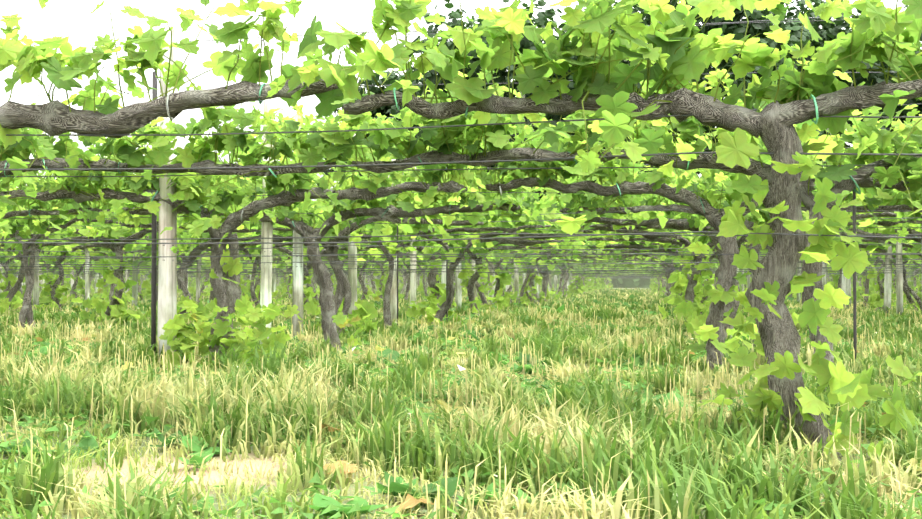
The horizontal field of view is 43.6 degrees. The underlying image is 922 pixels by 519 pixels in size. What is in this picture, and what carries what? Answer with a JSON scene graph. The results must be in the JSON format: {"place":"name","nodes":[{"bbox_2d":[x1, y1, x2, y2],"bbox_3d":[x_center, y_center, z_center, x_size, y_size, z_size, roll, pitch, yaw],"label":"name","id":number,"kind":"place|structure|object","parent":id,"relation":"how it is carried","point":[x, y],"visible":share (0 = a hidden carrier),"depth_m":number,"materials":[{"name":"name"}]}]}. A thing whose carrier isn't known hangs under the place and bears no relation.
{"place":"outdoors","nodes":[
{"label":"outdoors","id":0,"kind":"place"},
{"bbox_2d":[0,288,921,518],"bbox_3d":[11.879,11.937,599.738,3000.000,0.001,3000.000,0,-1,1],"label":"ground","id":1,"kind":"structure","parent":0,"point":[215,475],"depth_m":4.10,"materials":[{"name":"green plant"}]},
{"bbox_2d":[0,25,921,360],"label":"trellis posts","id":2,"kind":"object","parent":1,"relation":"on","point":[168,283],"visible":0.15,"depth_m":13.40,"materials":[{"name":"grey concrete"}]},
{"bbox_2d":[0,15,921,278],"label":"trellis wires","id":3,"kind":"object","parent":2,"relation":"attached to","point":[14,272],"visible":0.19,"depth_m":8.87,"materials":[{"name":"grey metal"}]},
{"bbox_2d":[0,0,921,461],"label":"vine","id":4,"kind":"object","parent":1,"relation":"on","point":[678,52],"depth_m":6.60,"materials":[{"name":"green plant"}]},
{"bbox_2d":[0,79,921,278],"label":"grapevine branches","id":5,"kind":"object","parent":4,"relation":"attached to","point":[55,118],"visible":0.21,"depth_m":7.11,"materials":[{"name":"brown plant"}]},
{"bbox_2d":[4,83,860,226],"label":"plant ties","id":6,"kind":"object","parent":5,"relation":"on","point":[466,114],"visible":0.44,"depth_m":6.50,"materials":[{"name":"plastic"}]},
{"bbox_2d":[67,274,920,287],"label":"hedge row","id":7,"kind":"object","parent":1,"relation":"on","point":[641,282],"visible":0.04,"depth_m":115.92,"materials":[{"name":"green plant"}]},
{"bbox_2d":[151,71,856,358],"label":"metal stakes","id":8,"kind":"object","parent":1,"relation":"on","point":[153,260],"visible":0.46,"depth_m":9.36,"materials":[{"name":"grey metal"}]},
{"bbox_2d":[401,60,852,286],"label":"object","id":9,"kind":"object","parent":1,"relation":"on","point":[705,85],"depth_m":145.17,"materials":[{"name":"plant"}]},
{"bbox_2d":[20,0,921,223],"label":"tree crowns","id":10,"kind":"object","parent":9,"relation":"on","point":[828,31],"visible":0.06,"depth_m":140.81,"materials":[{"name":"green plant"}]},
{"bbox_2d":[0,0,921,207],"label":"sky","id":11,"kind":"structure","parent":0,"point":[71,18],"materials":[{"name":"white"}]}
]}

